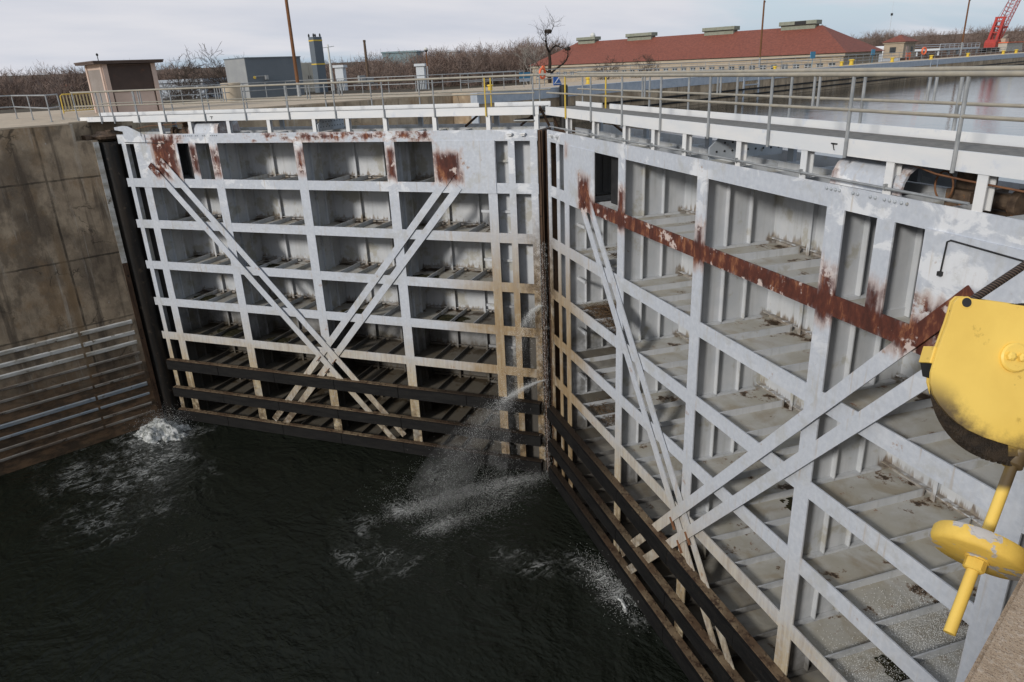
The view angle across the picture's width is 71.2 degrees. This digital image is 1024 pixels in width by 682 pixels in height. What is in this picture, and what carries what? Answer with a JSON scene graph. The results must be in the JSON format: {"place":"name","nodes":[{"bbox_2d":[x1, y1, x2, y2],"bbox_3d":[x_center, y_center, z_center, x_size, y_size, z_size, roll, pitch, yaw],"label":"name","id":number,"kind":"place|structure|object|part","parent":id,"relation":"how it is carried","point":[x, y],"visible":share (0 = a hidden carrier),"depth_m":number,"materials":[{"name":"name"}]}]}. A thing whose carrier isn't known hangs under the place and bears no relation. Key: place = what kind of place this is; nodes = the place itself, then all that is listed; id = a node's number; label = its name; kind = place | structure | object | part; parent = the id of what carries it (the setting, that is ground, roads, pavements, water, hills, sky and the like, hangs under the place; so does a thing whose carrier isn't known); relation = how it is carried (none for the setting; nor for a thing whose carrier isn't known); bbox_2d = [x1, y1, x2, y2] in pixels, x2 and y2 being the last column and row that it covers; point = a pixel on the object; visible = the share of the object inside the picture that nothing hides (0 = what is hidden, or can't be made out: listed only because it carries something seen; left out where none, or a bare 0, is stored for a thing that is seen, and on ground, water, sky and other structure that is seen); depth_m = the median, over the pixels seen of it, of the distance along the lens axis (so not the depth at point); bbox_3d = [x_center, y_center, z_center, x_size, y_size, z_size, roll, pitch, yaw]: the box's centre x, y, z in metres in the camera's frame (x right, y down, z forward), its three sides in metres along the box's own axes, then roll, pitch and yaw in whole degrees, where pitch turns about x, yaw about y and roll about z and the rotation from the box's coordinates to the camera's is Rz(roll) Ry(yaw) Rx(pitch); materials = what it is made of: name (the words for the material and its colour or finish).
{"place":"outdoors","nodes":[
{"label":"outdoors","id":0,"kind":"place"},
{"bbox_2d":[0,417,689,681],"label":"pool water","id":1,"kind":"structure","parent":0,"point":[204,552],"depth_m":23.36,"materials":[{"name":"black liquid"}]},
{"bbox_2d":[133,417,190,443],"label":"white water","id":2,"kind":"structure","parent":1,"relation":"on","point":[173,433],"depth_m":32.67,"materials":[{"name":"white liquid"}]},
{"bbox_2d":[129,402,650,635],"bbox_3d":[-6.491,4.948,27.457,26.533,1.940,3.695,10,24,30],"label":"water splash","id":3,"kind":"object","parent":1,"relation":"on","point":[576,552],"visible":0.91,"depth_m":22.81,"materials":[{"name":"white liquid"}]},
{"bbox_2d":[378,461,547,538],"bbox_3d":[-1.993,5.227,27.716,9.473,0.867,8.158,-21,28,-40],"label":"water splash","id":4,"kind":"object","parent":1,"relation":"on","point":[472,487],"visible":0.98,"depth_m":26.94,"materials":[{"name":"white liquid"}]},
{"bbox_2d":[390,304,544,522],"bbox_3d":[-2.050,2.502,26.024,6.723,7.154,3.722,-21,28,-40],"label":"water spray","id":5,"kind":"object","parent":1,"relation":"on","point":[529,384],"visible":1,"depth_m":26.43,"materials":[{"name":"white liquid"}]},
{"bbox_2d":[615,595,628,612],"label":"white water","id":6,"kind":"structure","parent":1,"relation":"on","point":[624,605],"depth_m":21.39,"materials":[{"name":"white liquid"}]},
{"bbox_2d":[0,32,1022,113],"bbox_3d":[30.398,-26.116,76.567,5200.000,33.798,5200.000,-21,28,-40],"label":"ground","id":7,"kind":"structure","parent":0,"point":[391,90],"depth_m":63.16,"materials":[{"name":"grey concrete"}]},
{"bbox_2d":[0,60,205,109],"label":"woodland","id":8,"kind":"object","parent":7,"relation":"on","point":[52,83],"visible":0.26,"depth_m":175.80,"materials":[{"name":"brown plant"}]},
{"bbox_2d":[159,77,191,99],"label":"bare tree","id":9,"kind":"object","parent":7,"relation":"on","point":[177,93],"visible":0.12,"depth_m":68.96,"materials":[{"name":"brown plant"}]},
{"bbox_2d":[161,46,216,99],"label":"bare tree","id":10,"kind":"object","parent":7,"relation":"on","point":[191,81],"visible":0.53,"depth_m":74.90,"materials":[{"name":"brown plant"}]},
{"bbox_2d":[158,77,226,99],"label":"distant building","id":11,"kind":"structure","parent":7,"relation":"on","point":[164,82],"depth_m":117.22,"materials":[{"name":"grey metal"}]},
{"bbox_2d":[187,43,243,96],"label":"bare tree","id":12,"kind":"object","parent":7,"relation":"on","point":[220,71],"visible":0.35,"depth_m":74.53,"materials":[{"name":"brown plant"}]},
{"bbox_2d":[301,62,314,92],"bbox_3d":[-18.058,-23.117,62.816,1.450,2.450,1.250,-21,28,-40],"label":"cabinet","id":13,"kind":"object","parent":7,"relation":"on","point":[307,71],"visible":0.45,"depth_m":62.25,"materials":[{"name":"metal"}]},
{"bbox_3d":[-17.895,-22.875,62.182,0.660,2.320,0.047,-21,28,-40],"label":"door","id":14,"kind":"part","parent":13,"relation":"part of","materials":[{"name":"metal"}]},
{"bbox_3d":[-17.385,-23.071,62.635,0.660,2.320,0.047,-21,28,-40],"label":"door","id":15,"kind":"part","parent":13,"relation":"part of","materials":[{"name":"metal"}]},
{"bbox_2d":[308,33,327,92],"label":"column","id":16,"kind":"structure","parent":7,"relation":"on","point":[317,57],"depth_m":59.64,"materials":[{"name":"grey metal"}]},
{"bbox_2d":[323,44,335,90],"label":"mast","id":17,"kind":"object","parent":7,"relation":"on","point":[330,69],"visible":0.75,"depth_m":65.56,"materials":[{"name":"metal"}]},
{"bbox_2d":[332,65,347,89],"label":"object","id":18,"kind":"structure","parent":7,"relation":"on","point":[340,71],"depth_m":149.26,"materials":[{"name":"white metal"}]},
{"bbox_2d":[353,75,377,88],"bbox_3d":[-13.296,-23.494,65.008,2.600,1.200,0.300,-21,28,-40],"label":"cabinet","id":19,"kind":"object","parent":7,"relation":"on","point":[359,77],"visible":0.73,"depth_m":64.70,"materials":[{"name":"grey metal"}]},
{"bbox_2d":[363,40,369,89],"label":"pole","id":20,"kind":"object","parent":7,"relation":"on","point":[366,60],"visible":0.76,"depth_m":160.67,"materials":[{"name":"grey metal"}]},
{"bbox_2d":[158,36,577,90],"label":"woodland","id":21,"kind":"object","parent":7,"relation":"on","point":[459,62],"visible":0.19,"depth_m":182.13,"materials":[{"name":"brown plant"}]},
{"bbox_2d":[381,50,423,64],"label":"distant building","id":22,"kind":"structure","parent":7,"relation":"on","point":[402,55],"depth_m":225.26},
{"bbox_2d":[414,63,426,88],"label":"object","id":23,"kind":"structure","parent":7,"relation":"on","point":[420,69],"depth_m":149.91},
{"bbox_2d":[424,47,429,88],"bbox_3d":[-6.543,-21.063,55.325,0.290,3.050,0.290,-21,28,-40],"label":"lamp post","id":24,"kind":"object","parent":7,"relation":"on","point":[425,49],"visible":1,"depth_m":55.14,"materials":[{"name":"metal"}]},
{"bbox_2d":[0,52,1023,475],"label":"lock wall","id":25,"kind":"structure","parent":7,"relation":"on","point":[84,356],"depth_m":30.85,"materials":[{"name":"concrete"}]},
{"bbox_2d":[0,94,63,121],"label":"railing","id":26,"kind":"object","parent":25,"relation":"on","point":[48,107],"visible":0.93,"depth_m":32.25,"materials":[{"name":"grey metal"}]},
{"bbox_2d":[60,93,93,113],"bbox_3d":[-23.904,-13.179,39.582,1.864,1.013,0.064,-21,28,-40],"label":"barrier","id":27,"kind":"object","parent":25,"relation":"on","point":[69,94],"visible":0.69,"depth_m":39.44,"materials":[{"name":"metal"}]},
{"bbox_2d":[74,53,163,112],"bbox_3d":[-20.369,-13.521,37.491,3.360,2.860,3.360,-21,28,-40],"label":"control hut","id":28,"kind":"object","parent":25,"relation":"on","point":[104,75],"visible":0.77,"depth_m":36.58,"materials":[{"name":"beige concrete"}]},
{"bbox_2d":[88,70,108,112],"bbox_3d":[-21.281,-12.832,36.833,0.028,2.080,2.050,-21,28,-40],"label":"door","id":29,"kind":"structure","parent":28,"relation":"in","point":[95,78],"depth_m":36.71,"materials":[{"name":"beige metal"}]},
{"bbox_2d":[220,82,241,100],"bbox_3d":[-19.142,-17.021,48.852,1.312,1.160,1.312,-21,28,-40],"label":"concrete drum","id":30,"kind":"object","parent":25,"relation":"on","point":[234,93],"visible":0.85,"depth_m":48.40,"materials":[{"name":"beige concrete"}]},
{"bbox_2d":[160,79,334,104],"bbox_3d":[-19.016,-17.180,49.335,2.828,1.100,15.017,13,26,35],"label":"railing","id":31,"kind":"object","parent":25,"relation":"on","point":[181,95],"visible":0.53,"depth_m":49.72,"materials":[{"name":"grey metal"}]},
{"bbox_2d":[223,56,304,97],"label":"equipment building","id":32,"kind":"structure","parent":25,"relation":"on","point":[250,70],"depth_m":53.05,"materials":[{"name":"grey metal"}]},
{"bbox_2d":[285,0,300,95],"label":"lamp pole","id":33,"kind":"object","parent":25,"relation":"on","point":[292,48],"visible":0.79,"depth_m":50.61,"materials":[{"name":"metal"}]},
{"bbox_2d":[70,73,553,473],"bbox_3d":[-8.078,-2.310,30.146,20.739,16.116,2.230,5,22,19],"label":"miter gate leaf","id":34,"kind":"object","parent":25,"relation":"attached to","point":[331,214],"visible":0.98,"depth_m":29.34,"materials":[{"name":"paint"}]},
{"bbox_2d":[192,294,216,300],"bbox_3d":[-13.959,-1.984,32.627,1.400,0.118,0.900,5,22,19],"label":"muck","id":35,"kind":"object","parent":34,"relation":"on","point":[207,297],"visible":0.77,"depth_m":32.51,"materials":[{"name":"soil"}]},
{"bbox_2d":[210,328,243,335],"bbox_3d":[-12.918,-0.401,32.977,1.800,0.110,1.000,5,22,19],"label":"muck","id":36,"kind":"object","parent":34,"relation":"on","point":[233,332],"visible":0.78,"depth_m":32.93,"materials":[{"name":"brown soil"}]},
{"bbox_2d":[259,264,279,266],"bbox_3d":[-10.450,-3.259,30.776,1.000,0.119,0.600,5,22,19],"label":"muck","id":37,"kind":"object","parent":34,"relation":"on","point":[271,265],"visible":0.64,"depth_m":30.65,"materials":[{"name":"brown soil"}]},
{"bbox_2d":[265,337,289,342],"bbox_3d":[-10.382,-0.060,31.801,1.200,0.111,0.700,5,22,19],"label":"muck","id":38,"kind":"object","parent":34,"relation":"on","point":[282,340],"visible":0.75,"depth_m":31.73,"materials":[{"name":"brown soil"}]},
{"bbox_2d":[341,309,364,313],"bbox_3d":[-6.588,-1.251,29.874,1.200,0.125,0.700,5,22,19],"label":"muck","id":39,"kind":"object","parent":34,"relation":"on","point":[359,311],"visible":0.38,"depth_m":29.85,"materials":[{"name":"brown soil"}]},
{"bbox_2d":[411,274,439,277],"bbox_3d":[-3.395,-2.512,28.035,1.200,0.116,0.700,5,22,19],"label":"muck","id":40,"kind":"object","parent":34,"relation":"on","point":[423,275],"visible":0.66,"depth_m":28.06,"materials":[{"name":"soil"}]},
{"bbox_2d":[436,314,469,321],"bbox_3d":[-2.412,-0.914,28.527,1.600,0.124,0.800,5,22,19],"label":"muck","id":41,"kind":"object","parent":34,"relation":"on","point":[448,317],"visible":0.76,"depth_m":28.46,"materials":[{"name":"brown soil"}]},
{"bbox_2d":[534,244,552,471],"bbox_3d":[1.160,0.898,26.627,0.456,9.330,0.837,-21,28,-40],"label":"water trickle","id":42,"kind":"object","parent":34,"relation":"attached to","point":[545,360],"visible":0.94,"depth_m":26.74,"materials":[{"name":"white liquid"}]},
{"bbox_2d":[336,71,515,93],"bbox_3d":[-6.006,-19.235,53.224,13.927,1.100,4.328,-7,21,-10],"label":"railing","id":43,"kind":"object","parent":25,"relation":"on","point":[415,83],"visible":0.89,"depth_m":52.70,"materials":[{"name":"grey metal"}]},
{"bbox_2d":[460,71,523,89],"bbox_3d":[-1.285,-17.924,49.274,6.040,1.100,0.140,-21,28,-40],"label":"railing","id":44,"kind":"object","parent":25,"relation":"on","point":[503,80],"visible":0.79,"depth_m":49.06,"materials":[{"name":"grey metal"}]},
{"bbox_2d":[519,72,529,81],"bbox_3d":[1.131,-23.506,63.841,1.350,0.880,0.087,-21,28,-40],"label":"notice sign","id":45,"kind":"object","parent":25,"relation":"on","point":[526,78],"visible":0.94,"depth_m":63.83,"materials":[{"name":"blue metal"}]},
{"bbox_2d":[539,66,545,85],"bbox_3d":[2.180,-19.113,51.590,0.226,1.380,0.830,14,26,36],"label":"life ring stand","id":46,"kind":"object","parent":25,"relation":"on","point":[541,69],"visible":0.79,"depth_m":51.44,"materials":[{"name":"orange plastic"}]},
{"bbox_2d":[553,77,561,84],"bbox_3d":[3.332,-19.072,52.275,0.840,0.720,0.090,-21,28,-40],"label":"notice sign","id":47,"kind":"object","parent":25,"relation":"on","point":[556,81],"visible":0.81,"depth_m":52.20,"materials":[{"name":"blue metal"}]},
{"bbox_2d":[536,46,1021,83],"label":"railing","id":48,"kind":"object","parent":25,"relation":"on","point":[681,67],"visible":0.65,"depth_m":71.90,"materials":[{"name":"grey metal"}]},
{"bbox_2d":[810,51,815,67],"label":"notice sign","id":49,"kind":"object","parent":25,"relation":"on","point":[812,55],"visible":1,"depth_m":76.57,"materials":[{"name":"blue metal"}]},
{"bbox_2d":[882,35,917,57],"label":"stone house","id":50,"kind":"structure","parent":25,"relation":"on","point":[904,44],"depth_m":134.06,"materials":[{"name":"beige stone"}]},
{"bbox_2d":[889,46,912,52],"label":"window","id":51,"kind":"structure","parent":50,"relation":"in","point":[892,49],"depth_m":134.21,"materials":[{"name":"grey glass"}]},
{"bbox_2d":[921,47,926,58],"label":"life ring stand","id":52,"kind":"object","parent":25,"relation":"on","point":[922,52],"visible":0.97,"depth_m":103.88,"materials":[{"name":"orange plastic"}]},
{"bbox_2d":[960,0,970,54],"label":"lamp pole","id":53,"kind":"object","parent":25,"relation":"on","point":[964,26],"visible":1,"depth_m":128.33,"materials":[{"name":"metal"}]},
{"bbox_2d":[513,37,545,84],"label":"bare tree","id":54,"kind":"object","parent":7,"relation":"on","point":[527,55],"visible":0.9,"depth_m":102.16,"materials":[{"name":"brown plant"}]},
{"bbox_2d":[531,10,571,82],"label":"bare tree","id":55,"kind":"object","parent":7,"relation":"on","point":[549,58],"visible":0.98,"depth_m":72.13,"materials":[{"name":"brown plant"}]},
{"bbox_2d":[593,55,626,79],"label":"bare tree","id":56,"kind":"object","parent":7,"relation":"on","point":[600,78],"visible":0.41,"depth_m":80.10,"materials":[{"name":"brown plant"}]},
{"bbox_2d":[631,54,660,77],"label":"bare tree","id":57,"kind":"object","parent":7,"relation":"on","point":[648,58],"visible":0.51,"depth_m":85.58,"materials":[{"name":"brown plant"}]},
{"bbox_2d":[531,60,820,82],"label":"railing","id":58,"kind":"object","parent":7,"relation":"on","point":[691,64],"visible":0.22,"depth_m":126.40,"materials":[{"name":"grey metal"}]},
{"bbox_2d":[529,20,884,82],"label":"stone building","id":59,"kind":"structure","parent":7,"relation":"on","point":[789,41],"depth_m":136.22,"materials":[{"name":"red tile"}]},
{"bbox_2d":[758,0,765,66],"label":"lamp pole","id":60,"kind":"object","parent":7,"relation":"on","point":[764,1],"visible":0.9,"depth_m":87.41,"materials":[{"name":"metal"}]},
{"bbox_2d":[875,46,899,61],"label":"box truck","id":61,"kind":"object","parent":7,"relation":"on","point":[881,56],"visible":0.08,"depth_m":147.69,"materials":[{"name":"metal"}]},
{"bbox_2d":[852,24,1023,61],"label":"woodland","id":62,"kind":"object","parent":7,"relation":"on","point":[927,41],"visible":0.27,"depth_m":262.55,"materials":[{"name":"brown plant"}]},
{"bbox_2d":[915,43,979,55],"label":"work platform","id":63,"kind":"structure","parent":7,"relation":"on","point":[949,49],"depth_m":154.37,"materials":[{"name":"white metal"}]},
{"bbox_2d":[964,572,1023,681],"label":"concrete ledge","id":64,"kind":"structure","parent":7,"relation":"on","point":[1000,657],"depth_m":1.80,"materials":[{"name":"concrete"}]},
{"bbox_2d":[545,65,1023,681],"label":"miter gate leaf","id":65,"kind":"object","parent":64,"relation":"attached to","point":[779,313],"visible":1,"depth_m":14.82,"materials":[{"name":"paint"}]},
{"bbox_2d":[573,300,616,334],"bbox_3d":[3.097,-0.788,22.298,1.392,0.671,3.550,-9,22,-16],"label":"reed heap","id":66,"kind":"object","parent":65,"relation":"on","point":[605,309],"visible":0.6,"depth_m":22.53,"materials":[{"name":"brown plant"}]},
{"bbox_2d":[582,397,614,426],"bbox_3d":[3.127,2.384,23.810,1.150,0.327,2.344,-9,22,-16],"label":"reed heap","id":67,"kind":"object","parent":65,"relation":"on","point":[611,411],"visible":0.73,"depth_m":23.80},
{"bbox_2d":[780,497,792,510],"bbox_3d":[6.441,3.736,15.415,0.700,0.118,1.400,-9,22,-16],"label":"muck","id":68,"kind":"object","parent":65,"relation":"on","point":[789,504],"visible":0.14,"depth_m":15.85,"materials":[{"name":"brown soil"}]},
{"bbox_2d":[874,655,909,681],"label":"muck","id":69,"kind":"object","parent":65,"relation":"on","point":[894,669],"visible":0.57,"depth_m":13.46,"materials":[{"name":"black soil"}]},
{"bbox_2d":[822,577,968,681],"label":"water splash","id":70,"kind":"object","parent":65,"relation":"on","point":[913,640],"visible":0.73,"depth_m":12.22,"materials":[{"name":"white liquid"}]},
{"bbox_2d":[980,0,1020,51],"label":"crane","id":71,"kind":"object","parent":7,"relation":"on","point":[991,43],"visible":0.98,"depth_m":170.40,"materials":[{"name":"metal"}]},
{"bbox_2d":[987,34,1023,51],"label":"site office","id":72,"kind":"structure","parent":7,"relation":"on","point":[1005,44],"depth_m":171.20,"materials":[{"name":"white metal"}]},
{"bbox_2d":[0,0,1023,75],"label":"sky","id":73,"kind":"structure","parent":0,"point":[58,33],"materials":[{"name":"grey"}]},
{"bbox_2d":[553,77,1023,183],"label":"pool water","id":74,"kind":"structure","parent":0,"point":[1010,90],"depth_m":49.99,"materials":[{"name":"grey liquid"}]},
{"bbox_2d":[559,84,567,121],"bbox_3d":[3.456,-15.266,47.670,0.556,3.414,0.556,-21,28,-40],"label":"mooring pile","id":75,"kind":"object","parent":74,"relation":"in","point":[561,98],"visible":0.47,"depth_m":47.17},
{"bbox_3d":[2.909,-0.052,3.009,0.316,0.530,0.316,-21,28,-40],"label":"davit post","id":76,"kind":"object","parent":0,"visible":0},
{"bbox_2d":[919,261,1023,635],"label":"sheave block","id":77,"kind":"object","parent":76,"relation":"attached to","point":[971,361],"depth_m":2.99,"materials":[{"name":"yellow paint"}]}
]}

